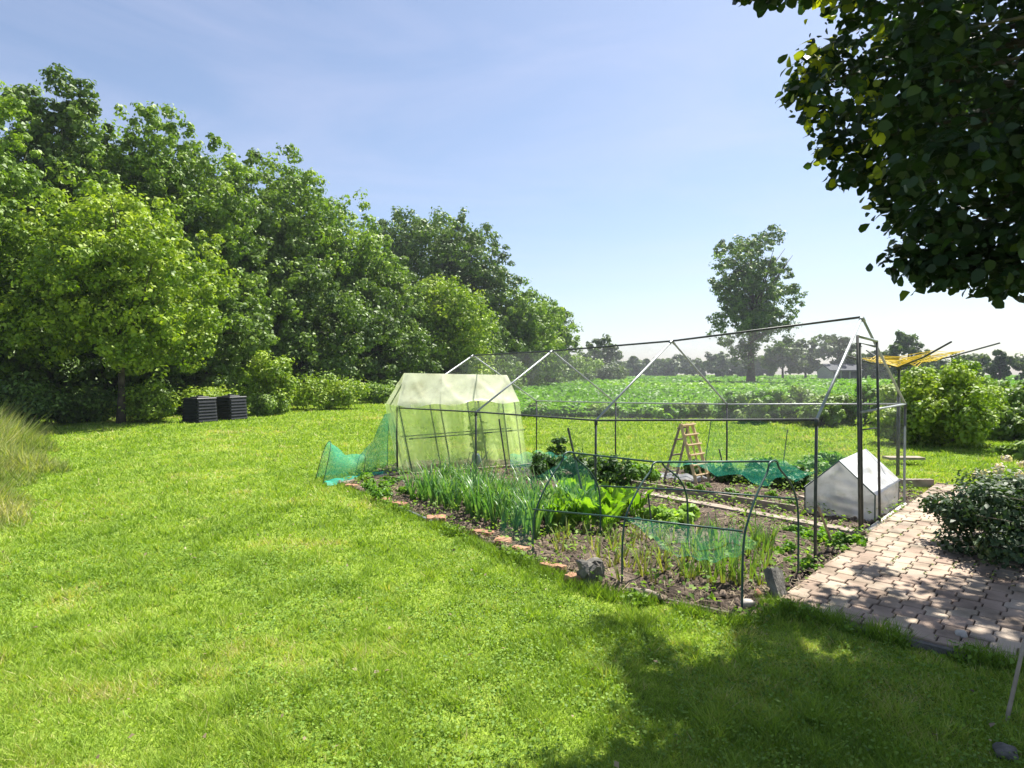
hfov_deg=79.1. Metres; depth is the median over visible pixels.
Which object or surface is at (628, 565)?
garlic plant
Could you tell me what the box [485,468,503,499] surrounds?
leek plant
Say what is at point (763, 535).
onion plant
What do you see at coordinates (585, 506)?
chard plant
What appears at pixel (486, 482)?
leek plant
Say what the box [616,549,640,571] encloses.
garlic plant
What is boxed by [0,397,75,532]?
tall grass
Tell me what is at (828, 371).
farmhouse
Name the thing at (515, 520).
leek plant
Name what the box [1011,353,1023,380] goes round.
distant tree
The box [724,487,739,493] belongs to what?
seedling
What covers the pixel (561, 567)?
edging brick
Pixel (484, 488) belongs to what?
leek plant
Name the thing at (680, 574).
garlic plant
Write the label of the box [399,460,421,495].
leek plant
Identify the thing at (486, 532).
edging brick
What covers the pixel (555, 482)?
leek plant
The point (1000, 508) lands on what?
flowering bush
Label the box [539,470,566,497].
leek plant
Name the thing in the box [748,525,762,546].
onion plant
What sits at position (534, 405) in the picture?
field plant
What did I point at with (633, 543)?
garlic plant
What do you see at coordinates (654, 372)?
distant tree
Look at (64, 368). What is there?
broadleaf tree
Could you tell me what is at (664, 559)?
garlic plant
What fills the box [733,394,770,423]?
field plant
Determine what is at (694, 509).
lettuce head
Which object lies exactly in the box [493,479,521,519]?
leek plant
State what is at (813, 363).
distant tree
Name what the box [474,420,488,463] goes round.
tomato plant
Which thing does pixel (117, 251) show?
broadleaf tree
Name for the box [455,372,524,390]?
hedge bush
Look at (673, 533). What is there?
garlic plant
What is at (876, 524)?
plank
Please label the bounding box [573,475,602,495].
chard plant
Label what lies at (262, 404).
hedge bush
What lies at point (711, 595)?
bed weeds
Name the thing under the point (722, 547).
onion plant
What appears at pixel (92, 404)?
hedge bush
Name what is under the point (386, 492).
seedling
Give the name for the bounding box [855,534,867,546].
seedling
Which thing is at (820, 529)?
seedling
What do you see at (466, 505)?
leek plant
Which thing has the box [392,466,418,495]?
leek plant
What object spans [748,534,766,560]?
onion plant
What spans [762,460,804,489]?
bean plant
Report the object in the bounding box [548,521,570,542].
garlic plant
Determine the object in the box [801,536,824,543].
seedling
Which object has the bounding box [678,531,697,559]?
onion plant
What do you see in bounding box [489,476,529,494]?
leek plant
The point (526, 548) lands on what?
edging brick
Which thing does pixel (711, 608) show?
wood pole
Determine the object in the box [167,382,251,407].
hedge bush
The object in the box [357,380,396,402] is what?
hedge bush
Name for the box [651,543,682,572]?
garlic plant
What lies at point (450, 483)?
leek plant
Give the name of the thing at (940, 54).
linden tree
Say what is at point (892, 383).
field plant
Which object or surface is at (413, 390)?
plastic shelter
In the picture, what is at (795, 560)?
seedling
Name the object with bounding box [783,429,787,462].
net pole
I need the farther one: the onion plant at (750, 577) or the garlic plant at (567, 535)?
the garlic plant at (567, 535)
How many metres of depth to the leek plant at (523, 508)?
6.02 m
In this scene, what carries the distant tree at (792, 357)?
on the ground at (444, 667)
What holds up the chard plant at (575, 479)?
on the garden soil
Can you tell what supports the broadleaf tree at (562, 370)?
on the ground at (444, 667)
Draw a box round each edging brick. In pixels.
[344,484,358,488]
[392,501,407,508]
[426,514,445,521]
[469,529,493,538]
[493,535,511,544]
[511,545,531,554]
[539,562,566,573]
[564,572,581,582]
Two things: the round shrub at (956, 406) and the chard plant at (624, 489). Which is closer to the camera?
the chard plant at (624, 489)
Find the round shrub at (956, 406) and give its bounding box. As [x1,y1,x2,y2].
[866,360,1007,447]
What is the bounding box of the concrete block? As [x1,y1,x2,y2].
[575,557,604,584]
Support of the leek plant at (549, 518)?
on the garden soil
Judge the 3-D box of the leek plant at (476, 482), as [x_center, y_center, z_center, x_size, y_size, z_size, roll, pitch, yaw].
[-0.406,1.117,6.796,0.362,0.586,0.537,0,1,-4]
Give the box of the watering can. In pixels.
[468,452,487,465]
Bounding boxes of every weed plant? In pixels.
[747,455,787,466]
[791,453,831,472]
[818,450,846,464]
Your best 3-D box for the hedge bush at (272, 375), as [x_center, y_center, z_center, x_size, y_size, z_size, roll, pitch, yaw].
[-9.224,-0.042,23.530,2.445,2.480,2.030,0,1,0]
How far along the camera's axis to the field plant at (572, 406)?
21.70 m
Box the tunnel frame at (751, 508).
[532,451,799,607]
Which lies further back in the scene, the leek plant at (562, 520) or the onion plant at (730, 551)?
the leek plant at (562, 520)
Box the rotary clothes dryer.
[842,341,999,476]
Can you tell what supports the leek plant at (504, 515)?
on the garden soil
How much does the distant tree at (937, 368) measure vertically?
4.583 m
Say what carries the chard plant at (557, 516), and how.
on the garden soil
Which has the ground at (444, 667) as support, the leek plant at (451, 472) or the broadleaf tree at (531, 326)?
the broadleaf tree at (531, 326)
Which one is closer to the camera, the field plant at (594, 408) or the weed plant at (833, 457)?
the weed plant at (833, 457)
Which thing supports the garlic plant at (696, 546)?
on the garden soil
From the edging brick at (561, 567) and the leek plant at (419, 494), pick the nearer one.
the edging brick at (561, 567)
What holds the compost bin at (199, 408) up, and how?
on the ground at (444, 667)
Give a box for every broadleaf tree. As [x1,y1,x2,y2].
[0,62,166,241]
[0,80,84,375]
[0,171,241,423]
[0,237,128,418]
[6,278,202,415]
[8,100,215,375]
[125,120,270,384]
[127,262,279,410]
[197,136,327,393]
[233,252,375,400]
[240,143,366,375]
[279,185,408,366]
[318,278,443,399]
[343,230,436,372]
[361,206,480,297]
[394,272,498,374]
[435,206,523,368]
[462,308,530,386]
[480,277,576,385]
[523,347,578,382]
[529,301,583,380]
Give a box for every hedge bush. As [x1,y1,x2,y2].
[0,366,77,424]
[48,383,126,423]
[107,379,180,421]
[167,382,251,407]
[235,350,299,413]
[246,392,290,415]
[287,368,374,409]
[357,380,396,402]
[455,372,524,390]
[561,353,603,380]
[589,362,631,379]
[919,356,997,386]
[978,377,1023,398]
[984,406,1023,440]
[989,387,1005,403]
[993,439,1023,460]
[995,385,1023,408]
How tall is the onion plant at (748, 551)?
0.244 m
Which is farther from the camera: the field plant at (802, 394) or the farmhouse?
the farmhouse
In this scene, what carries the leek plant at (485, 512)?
on the garden soil
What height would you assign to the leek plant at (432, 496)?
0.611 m
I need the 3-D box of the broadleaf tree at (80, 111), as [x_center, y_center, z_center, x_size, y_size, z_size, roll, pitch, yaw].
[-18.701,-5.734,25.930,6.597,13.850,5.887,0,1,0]
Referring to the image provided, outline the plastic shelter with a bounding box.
[386,373,524,472]
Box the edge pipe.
[398,506,431,521]
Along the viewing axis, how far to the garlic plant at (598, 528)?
5.82 m
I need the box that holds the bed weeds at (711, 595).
[341,453,923,600]
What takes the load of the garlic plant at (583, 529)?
on the garden soil
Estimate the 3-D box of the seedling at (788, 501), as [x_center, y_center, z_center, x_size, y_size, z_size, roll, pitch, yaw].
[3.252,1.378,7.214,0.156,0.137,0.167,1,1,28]
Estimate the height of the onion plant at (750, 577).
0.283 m
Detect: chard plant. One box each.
[539,491,570,530]
[549,485,573,500]
[552,472,586,491]
[564,499,581,528]
[568,491,605,528]
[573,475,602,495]
[573,482,590,499]
[589,486,609,503]
[590,492,634,532]
[600,482,612,493]
[600,484,635,521]
[609,483,635,512]
[623,482,656,516]
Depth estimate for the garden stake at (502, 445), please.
9.34 m
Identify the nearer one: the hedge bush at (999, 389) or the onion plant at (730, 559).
the onion plant at (730, 559)
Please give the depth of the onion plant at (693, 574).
4.53 m
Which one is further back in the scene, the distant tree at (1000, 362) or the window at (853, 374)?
the window at (853, 374)
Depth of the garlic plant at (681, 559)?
4.77 m
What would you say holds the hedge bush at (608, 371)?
on the ground at (444, 667)
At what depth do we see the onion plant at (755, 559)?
4.63 m
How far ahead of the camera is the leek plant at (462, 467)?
8.01 m
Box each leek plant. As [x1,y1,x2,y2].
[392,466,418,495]
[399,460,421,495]
[402,474,428,499]
[407,465,427,489]
[408,458,449,500]
[416,459,443,503]
[427,454,454,478]
[427,472,463,506]
[431,476,448,505]
[434,459,456,481]
[435,472,464,508]
[437,469,458,501]
[438,478,466,511]
[445,450,469,480]
[448,460,484,473]
[453,472,474,500]
[454,458,468,481]
[455,459,479,482]
[455,480,477,517]
[457,454,487,477]
[457,471,491,513]
[459,461,484,484]
[460,461,490,502]
[461,465,486,487]
[463,471,496,521]
[465,457,499,480]
[470,466,496,489]
[473,473,503,512]
[474,489,505,524]
[475,457,498,481]
[476,476,505,515]
[477,474,514,508]
[479,470,524,526]
[481,473,518,494]
[482,476,520,509]
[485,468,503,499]
[486,486,516,528]
[488,482,530,521]
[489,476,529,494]
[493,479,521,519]
[494,461,509,487]
[499,473,533,502]
[501,486,534,524]
[504,497,525,530]
[506,470,542,534]
[506,479,555,527]
[509,460,559,499]
[513,468,541,490]
[513,483,550,519]
[516,469,556,538]
[522,468,552,493]
[522,479,544,501]
[526,488,547,511]
[537,479,561,497]
[538,490,568,527]
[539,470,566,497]
[540,491,562,533]
[543,475,579,498]
[544,492,572,531]
[551,482,595,526]
[554,469,597,520]
[557,467,590,498]
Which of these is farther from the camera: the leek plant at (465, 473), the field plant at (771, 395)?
the field plant at (771, 395)
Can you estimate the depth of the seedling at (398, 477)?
8.55 m
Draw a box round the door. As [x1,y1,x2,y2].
[859,343,876,534]
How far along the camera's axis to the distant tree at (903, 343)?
94.45 m
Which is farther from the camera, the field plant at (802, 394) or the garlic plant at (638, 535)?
the field plant at (802, 394)
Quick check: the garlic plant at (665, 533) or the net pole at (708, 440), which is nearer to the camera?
the garlic plant at (665, 533)
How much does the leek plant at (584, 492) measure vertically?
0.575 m
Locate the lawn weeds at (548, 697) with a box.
[0,451,1023,767]
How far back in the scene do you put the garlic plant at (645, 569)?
4.57 m
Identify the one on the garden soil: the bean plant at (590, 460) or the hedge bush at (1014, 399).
the bean plant at (590, 460)
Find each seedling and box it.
[360,472,373,478]
[360,478,375,487]
[363,482,377,490]
[367,486,377,492]
[371,489,384,498]
[378,480,391,488]
[380,476,391,479]
[380,488,393,497]
[392,476,404,480]
[397,486,407,495]
[409,493,417,499]
[686,482,698,489]
[693,484,705,490]
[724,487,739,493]
[764,490,777,495]
[773,539,796,554]
[782,527,796,534]
[784,496,798,504]
[785,555,813,562]
[787,524,810,530]
[799,525,813,531]
[799,530,810,536]
[799,561,823,571]
[800,529,825,537]
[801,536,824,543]
[804,526,826,536]
[812,531,828,543]
[825,540,835,545]
[830,533,860,546]
[831,538,850,551]
[832,531,859,537]
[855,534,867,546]
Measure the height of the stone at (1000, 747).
0.068 m
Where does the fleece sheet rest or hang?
on the garden soil
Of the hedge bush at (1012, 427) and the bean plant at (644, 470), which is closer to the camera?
the bean plant at (644, 470)
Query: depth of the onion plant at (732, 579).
4.47 m
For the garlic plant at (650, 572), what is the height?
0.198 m
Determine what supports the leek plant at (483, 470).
on the garden soil
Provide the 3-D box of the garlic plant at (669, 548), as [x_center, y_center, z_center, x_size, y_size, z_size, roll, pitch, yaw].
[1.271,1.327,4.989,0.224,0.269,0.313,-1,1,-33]
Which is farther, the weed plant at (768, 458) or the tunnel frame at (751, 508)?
the weed plant at (768, 458)
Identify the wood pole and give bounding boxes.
[337,472,397,483]
[668,598,729,613]
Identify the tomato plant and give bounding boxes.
[468,406,480,450]
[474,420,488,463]
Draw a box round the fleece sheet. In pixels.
[661,472,711,482]
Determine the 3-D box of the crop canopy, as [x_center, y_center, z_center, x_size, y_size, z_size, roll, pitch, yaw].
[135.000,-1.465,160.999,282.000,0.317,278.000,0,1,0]
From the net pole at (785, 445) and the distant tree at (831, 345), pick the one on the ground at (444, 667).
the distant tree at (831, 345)
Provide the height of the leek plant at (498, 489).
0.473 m
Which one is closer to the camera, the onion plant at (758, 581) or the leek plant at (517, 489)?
the onion plant at (758, 581)
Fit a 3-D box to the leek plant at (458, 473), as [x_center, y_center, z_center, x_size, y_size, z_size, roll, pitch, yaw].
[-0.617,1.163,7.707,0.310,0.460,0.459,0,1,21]
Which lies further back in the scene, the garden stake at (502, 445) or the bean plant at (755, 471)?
the garden stake at (502, 445)
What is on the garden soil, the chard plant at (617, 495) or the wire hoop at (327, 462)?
the chard plant at (617, 495)
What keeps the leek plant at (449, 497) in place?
on the garden soil
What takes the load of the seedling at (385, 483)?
on the garden soil
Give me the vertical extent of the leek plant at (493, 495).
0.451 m
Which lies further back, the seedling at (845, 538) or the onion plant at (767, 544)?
the seedling at (845, 538)
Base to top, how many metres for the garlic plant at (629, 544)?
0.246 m
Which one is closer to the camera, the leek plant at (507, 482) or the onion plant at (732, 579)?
the onion plant at (732, 579)
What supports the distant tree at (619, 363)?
on the ground at (444, 667)
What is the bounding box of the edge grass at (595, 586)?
[326,461,1023,682]
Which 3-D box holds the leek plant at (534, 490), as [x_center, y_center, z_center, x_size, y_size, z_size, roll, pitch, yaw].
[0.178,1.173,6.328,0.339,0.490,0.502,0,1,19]
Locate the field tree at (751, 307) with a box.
[705,224,808,381]
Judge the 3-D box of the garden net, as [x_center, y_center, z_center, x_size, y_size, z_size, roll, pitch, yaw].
[-2.236,1.342,8.930,0.251,0.060,1.180,1,1,37]
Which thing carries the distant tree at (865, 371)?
on the ground at (444, 667)
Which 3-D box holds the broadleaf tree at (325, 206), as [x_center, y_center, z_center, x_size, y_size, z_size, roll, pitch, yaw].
[-13.156,-6.192,36.840,9.246,14.379,8.534,0,1,0]
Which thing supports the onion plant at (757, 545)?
on the garden soil
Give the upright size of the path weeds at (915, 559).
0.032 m
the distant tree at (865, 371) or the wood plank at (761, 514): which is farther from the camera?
the distant tree at (865, 371)
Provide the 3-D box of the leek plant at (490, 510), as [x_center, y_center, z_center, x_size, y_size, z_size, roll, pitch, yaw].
[-0.146,1.119,6.159,0.542,0.605,0.366,0,1,-12]
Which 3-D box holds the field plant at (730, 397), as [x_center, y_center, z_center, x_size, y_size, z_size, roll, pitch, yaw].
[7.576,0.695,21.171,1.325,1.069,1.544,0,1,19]
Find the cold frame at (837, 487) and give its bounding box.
[804,449,899,521]
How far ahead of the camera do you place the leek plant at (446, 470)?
8.03 m
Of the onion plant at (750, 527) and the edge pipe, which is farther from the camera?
the edge pipe
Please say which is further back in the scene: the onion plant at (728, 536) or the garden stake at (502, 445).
the garden stake at (502, 445)
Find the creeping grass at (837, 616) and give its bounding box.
[752,587,1023,673]
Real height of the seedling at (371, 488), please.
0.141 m
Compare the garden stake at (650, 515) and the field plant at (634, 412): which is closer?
the garden stake at (650, 515)
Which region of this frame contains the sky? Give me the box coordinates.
[0,0,1023,374]
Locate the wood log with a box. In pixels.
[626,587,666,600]
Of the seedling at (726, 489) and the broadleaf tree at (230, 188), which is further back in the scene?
the broadleaf tree at (230, 188)
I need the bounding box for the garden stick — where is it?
[1005,636,1023,724]
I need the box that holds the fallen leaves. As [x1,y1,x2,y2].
[2,440,994,767]
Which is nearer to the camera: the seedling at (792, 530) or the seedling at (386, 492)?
the seedling at (792, 530)
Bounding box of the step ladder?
[663,422,710,483]
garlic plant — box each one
[545,527,577,553]
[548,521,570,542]
[561,514,578,538]
[571,518,588,533]
[584,523,604,548]
[587,536,611,560]
[589,519,609,534]
[596,542,620,566]
[601,529,617,545]
[604,558,632,581]
[608,529,621,547]
[610,532,635,555]
[611,538,630,562]
[616,527,641,549]
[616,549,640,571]
[619,546,635,568]
[628,546,662,575]
[629,543,656,565]
[631,516,653,541]
[631,539,651,559]
[634,553,652,576]
[640,516,655,537]
[643,542,667,564]
[647,558,659,584]
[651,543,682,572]
[652,533,679,561]
[654,515,672,539]
[660,523,684,540]
[662,534,680,556]
[662,555,693,579]
[672,537,694,564]
[684,532,701,561]
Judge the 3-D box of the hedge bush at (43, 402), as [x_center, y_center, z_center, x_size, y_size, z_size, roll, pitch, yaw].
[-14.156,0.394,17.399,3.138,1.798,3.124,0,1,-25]
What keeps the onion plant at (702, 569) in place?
on the garden soil
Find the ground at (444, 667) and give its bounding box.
[0,375,1023,767]
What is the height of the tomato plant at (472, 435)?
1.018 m
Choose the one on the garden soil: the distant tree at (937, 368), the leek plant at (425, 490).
the leek plant at (425, 490)
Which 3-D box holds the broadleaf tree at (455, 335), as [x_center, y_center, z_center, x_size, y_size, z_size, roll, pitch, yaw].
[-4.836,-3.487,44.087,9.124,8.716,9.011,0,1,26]
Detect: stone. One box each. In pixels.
[740,599,755,607]
[754,589,761,596]
[955,629,967,638]
[992,742,1018,761]
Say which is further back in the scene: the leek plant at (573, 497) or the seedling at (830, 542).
the leek plant at (573, 497)
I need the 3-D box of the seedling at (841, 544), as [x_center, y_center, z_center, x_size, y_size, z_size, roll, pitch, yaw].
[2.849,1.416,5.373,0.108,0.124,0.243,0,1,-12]
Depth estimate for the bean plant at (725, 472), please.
8.54 m
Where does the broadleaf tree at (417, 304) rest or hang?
on the ground at (444, 667)
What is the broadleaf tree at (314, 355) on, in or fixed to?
on the ground at (444, 667)
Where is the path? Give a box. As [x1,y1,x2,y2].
[768,483,1023,665]
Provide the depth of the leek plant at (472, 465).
7.92 m
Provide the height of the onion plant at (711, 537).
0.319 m
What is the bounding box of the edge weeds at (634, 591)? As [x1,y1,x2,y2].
[353,459,1023,673]
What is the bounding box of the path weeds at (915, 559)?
[805,484,1018,653]
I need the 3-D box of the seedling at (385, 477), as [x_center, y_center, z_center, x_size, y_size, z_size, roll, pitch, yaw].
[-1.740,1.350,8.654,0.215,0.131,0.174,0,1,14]
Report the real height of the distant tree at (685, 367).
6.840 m
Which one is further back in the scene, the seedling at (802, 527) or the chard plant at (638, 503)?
the chard plant at (638, 503)
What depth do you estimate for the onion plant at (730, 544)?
5.06 m
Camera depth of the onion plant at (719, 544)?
5.00 m
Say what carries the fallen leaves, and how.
on the ground at (444, 667)
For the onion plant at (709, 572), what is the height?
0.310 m
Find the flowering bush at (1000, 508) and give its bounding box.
[917,455,1023,569]
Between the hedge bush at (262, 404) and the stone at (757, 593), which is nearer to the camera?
the stone at (757, 593)
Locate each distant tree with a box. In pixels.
[569,351,596,379]
[585,333,623,370]
[612,360,625,366]
[619,356,653,375]
[644,357,661,375]
[656,354,688,375]
[673,357,705,376]
[700,351,735,376]
[725,360,746,376]
[754,355,777,375]
[757,338,808,377]
[794,338,820,377]
[811,334,861,363]
[850,353,868,377]
[864,349,905,378]
[882,329,931,377]
[925,357,949,374]
[932,353,991,376]
[981,349,1018,379]
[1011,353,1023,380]
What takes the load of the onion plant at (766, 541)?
on the garden soil
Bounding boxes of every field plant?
[520,402,551,414]
[551,404,589,416]
[583,403,619,416]
[609,401,648,417]
[642,402,688,418]
[672,398,712,417]
[713,389,753,418]
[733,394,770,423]
[743,388,785,421]
[773,382,823,422]
[796,397,845,426]
[811,392,856,423]
[849,383,887,424]
[879,377,909,415]
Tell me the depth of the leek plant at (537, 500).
6.10 m
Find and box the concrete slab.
[764,567,786,598]
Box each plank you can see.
[411,463,530,474]
[631,480,795,513]
[641,492,864,534]
[866,503,906,533]
[882,456,924,459]
[899,479,933,486]
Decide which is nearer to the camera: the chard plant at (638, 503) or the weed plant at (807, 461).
the chard plant at (638, 503)
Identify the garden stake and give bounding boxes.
[474,402,475,446]
[498,419,507,473]
[567,428,582,488]
[647,494,653,540]
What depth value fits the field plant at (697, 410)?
21.20 m
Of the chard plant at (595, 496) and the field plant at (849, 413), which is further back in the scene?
the field plant at (849, 413)
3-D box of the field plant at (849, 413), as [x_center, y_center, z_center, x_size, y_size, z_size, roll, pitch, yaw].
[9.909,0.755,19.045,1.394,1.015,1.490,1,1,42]
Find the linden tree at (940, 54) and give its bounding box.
[732,0,1023,308]
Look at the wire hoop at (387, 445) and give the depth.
10.00 m
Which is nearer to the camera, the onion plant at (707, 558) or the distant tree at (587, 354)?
the onion plant at (707, 558)
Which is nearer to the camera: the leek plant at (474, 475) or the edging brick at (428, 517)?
the edging brick at (428, 517)
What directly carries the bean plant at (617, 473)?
on the garden soil
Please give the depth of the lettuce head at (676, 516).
6.12 m
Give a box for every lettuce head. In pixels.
[638,504,666,521]
[655,508,694,528]
[675,503,701,520]
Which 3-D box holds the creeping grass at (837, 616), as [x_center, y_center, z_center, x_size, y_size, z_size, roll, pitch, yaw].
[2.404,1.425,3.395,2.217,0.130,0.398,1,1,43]
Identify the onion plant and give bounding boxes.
[660,543,697,582]
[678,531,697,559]
[682,518,709,552]
[684,557,703,580]
[689,545,714,572]
[691,530,716,555]
[693,531,721,571]
[693,546,725,582]
[698,545,735,584]
[702,522,717,546]
[702,536,732,562]
[702,545,729,568]
[705,524,728,557]
[706,514,719,549]
[708,511,724,539]
[711,546,739,580]
[713,538,737,566]
[713,542,752,582]
[714,525,748,554]
[717,519,751,549]
[718,541,739,572]
[720,543,748,584]
[723,520,742,560]
[724,526,738,558]
[727,554,752,585]
[728,547,757,579]
[735,517,769,552]
[741,509,764,536]
[741,540,773,572]
[744,534,753,556]
[746,530,777,564]
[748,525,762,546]
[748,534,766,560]
[749,526,764,551]
[750,518,776,547]
[750,543,773,568]
[751,562,765,585]
[757,513,783,541]
[761,528,772,552]
[761,534,779,552]
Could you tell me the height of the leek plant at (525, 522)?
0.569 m
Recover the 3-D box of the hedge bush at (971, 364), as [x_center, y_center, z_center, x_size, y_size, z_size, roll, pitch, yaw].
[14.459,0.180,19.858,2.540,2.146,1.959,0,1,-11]
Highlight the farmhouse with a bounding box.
[814,364,862,378]
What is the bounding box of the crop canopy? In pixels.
[500,386,850,416]
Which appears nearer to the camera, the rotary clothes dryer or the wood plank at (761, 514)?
the wood plank at (761, 514)
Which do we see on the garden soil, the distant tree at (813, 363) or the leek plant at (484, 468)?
the leek plant at (484, 468)
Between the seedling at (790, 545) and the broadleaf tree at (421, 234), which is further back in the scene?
the broadleaf tree at (421, 234)
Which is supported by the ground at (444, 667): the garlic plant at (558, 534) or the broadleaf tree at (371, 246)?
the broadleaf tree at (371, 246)
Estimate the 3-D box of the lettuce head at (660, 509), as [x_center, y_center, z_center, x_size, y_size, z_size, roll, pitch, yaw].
[1.449,1.342,6.365,0.311,0.239,0.313,1,1,26]
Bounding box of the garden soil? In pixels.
[349,459,917,617]
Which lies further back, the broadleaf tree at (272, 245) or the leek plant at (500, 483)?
the broadleaf tree at (272, 245)
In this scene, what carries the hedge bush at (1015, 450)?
on the ground at (444, 667)
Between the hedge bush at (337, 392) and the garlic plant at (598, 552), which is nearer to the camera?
the garlic plant at (598, 552)
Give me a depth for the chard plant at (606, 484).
6.96 m
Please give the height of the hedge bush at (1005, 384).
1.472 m
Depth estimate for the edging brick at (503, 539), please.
5.55 m
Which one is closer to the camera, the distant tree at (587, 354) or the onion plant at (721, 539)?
the onion plant at (721, 539)
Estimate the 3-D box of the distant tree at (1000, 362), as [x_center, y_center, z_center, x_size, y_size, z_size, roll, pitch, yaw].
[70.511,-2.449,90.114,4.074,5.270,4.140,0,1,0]
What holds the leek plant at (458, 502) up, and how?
on the garden soil
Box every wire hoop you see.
[315,441,330,483]
[387,411,395,465]
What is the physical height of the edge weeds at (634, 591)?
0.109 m
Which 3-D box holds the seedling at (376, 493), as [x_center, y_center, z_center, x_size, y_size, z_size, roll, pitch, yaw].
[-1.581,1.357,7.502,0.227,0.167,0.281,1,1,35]
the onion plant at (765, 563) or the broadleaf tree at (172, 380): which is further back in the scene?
the broadleaf tree at (172, 380)
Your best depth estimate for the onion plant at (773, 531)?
5.48 m
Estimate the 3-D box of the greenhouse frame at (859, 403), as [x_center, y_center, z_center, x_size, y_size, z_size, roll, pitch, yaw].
[1.438,0.395,8.357,3.273,2.214,6.437,-1,1,-43]
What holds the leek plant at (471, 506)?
on the garden soil
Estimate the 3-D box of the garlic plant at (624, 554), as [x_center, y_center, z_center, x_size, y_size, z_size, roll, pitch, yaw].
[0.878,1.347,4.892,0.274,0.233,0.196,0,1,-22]
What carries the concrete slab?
on the garden soil
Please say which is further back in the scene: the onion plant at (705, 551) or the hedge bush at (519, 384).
the hedge bush at (519, 384)
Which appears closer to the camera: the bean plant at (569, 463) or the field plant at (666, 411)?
the bean plant at (569, 463)
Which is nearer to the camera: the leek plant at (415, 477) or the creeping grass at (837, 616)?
the creeping grass at (837, 616)
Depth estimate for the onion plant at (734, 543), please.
5.06 m
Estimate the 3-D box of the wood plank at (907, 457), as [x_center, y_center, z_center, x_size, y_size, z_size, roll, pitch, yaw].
[6.597,1.245,10.445,0.590,0.040,0.220,0,1,0]
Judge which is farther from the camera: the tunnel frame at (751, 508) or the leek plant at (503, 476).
the leek plant at (503, 476)
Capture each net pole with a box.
[705,421,710,460]
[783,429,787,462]
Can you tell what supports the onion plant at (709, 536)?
on the garden soil
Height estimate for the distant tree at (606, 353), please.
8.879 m
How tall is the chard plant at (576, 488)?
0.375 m
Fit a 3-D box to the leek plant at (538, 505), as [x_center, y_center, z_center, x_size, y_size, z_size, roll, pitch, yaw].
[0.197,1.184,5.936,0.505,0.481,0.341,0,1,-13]
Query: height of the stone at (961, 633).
0.057 m
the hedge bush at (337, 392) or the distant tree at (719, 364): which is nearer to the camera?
the hedge bush at (337, 392)
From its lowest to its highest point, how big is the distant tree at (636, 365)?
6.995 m
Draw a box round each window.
[842,372,848,377]
[851,372,856,377]
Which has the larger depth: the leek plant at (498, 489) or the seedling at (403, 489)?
the seedling at (403, 489)
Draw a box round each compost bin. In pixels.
[182,395,217,422]
[216,394,247,419]
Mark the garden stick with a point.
(1014, 685)
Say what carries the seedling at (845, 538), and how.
on the garden soil
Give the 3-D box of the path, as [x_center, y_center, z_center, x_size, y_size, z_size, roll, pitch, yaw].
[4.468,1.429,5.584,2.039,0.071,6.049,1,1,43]
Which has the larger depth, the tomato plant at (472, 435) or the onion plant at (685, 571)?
the tomato plant at (472, 435)
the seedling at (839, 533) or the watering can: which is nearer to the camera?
the seedling at (839, 533)
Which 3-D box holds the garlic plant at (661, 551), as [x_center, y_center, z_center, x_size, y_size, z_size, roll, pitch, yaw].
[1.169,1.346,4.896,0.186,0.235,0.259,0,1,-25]
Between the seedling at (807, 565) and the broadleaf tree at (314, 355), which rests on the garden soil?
the seedling at (807, 565)
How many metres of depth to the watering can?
10.07 m
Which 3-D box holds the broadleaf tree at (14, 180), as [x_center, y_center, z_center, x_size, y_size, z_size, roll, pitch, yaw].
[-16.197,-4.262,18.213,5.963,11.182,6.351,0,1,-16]
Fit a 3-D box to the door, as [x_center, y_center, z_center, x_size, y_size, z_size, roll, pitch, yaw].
[3.480,0.524,6.051,0.497,1.837,0.052,-1,1,-44]
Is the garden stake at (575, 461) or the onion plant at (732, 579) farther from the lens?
the garden stake at (575, 461)
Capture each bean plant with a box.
[528,451,567,478]
[546,436,570,468]
[554,447,589,480]
[578,452,616,483]
[592,453,640,486]
[627,461,661,482]
[680,459,714,477]
[709,463,742,482]
[734,459,768,485]
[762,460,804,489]
[777,464,813,489]
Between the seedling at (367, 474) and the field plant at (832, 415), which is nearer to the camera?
the seedling at (367, 474)
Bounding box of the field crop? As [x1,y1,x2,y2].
[513,374,1023,415]
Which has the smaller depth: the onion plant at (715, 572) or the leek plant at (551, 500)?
the onion plant at (715, 572)
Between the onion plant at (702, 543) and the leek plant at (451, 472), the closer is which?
the onion plant at (702, 543)
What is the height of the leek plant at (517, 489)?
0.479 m
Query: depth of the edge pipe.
6.66 m
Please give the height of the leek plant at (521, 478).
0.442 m
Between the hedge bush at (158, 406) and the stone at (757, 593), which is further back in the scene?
the hedge bush at (158, 406)
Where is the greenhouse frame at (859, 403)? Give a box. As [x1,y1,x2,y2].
[396,316,906,564]
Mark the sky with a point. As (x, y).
(611, 145)
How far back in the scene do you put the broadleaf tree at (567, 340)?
80.48 m
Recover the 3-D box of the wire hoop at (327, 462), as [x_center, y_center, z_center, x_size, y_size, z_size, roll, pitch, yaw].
[-2.680,1.102,8.845,0.152,0.581,0.577,-1,1,-27]

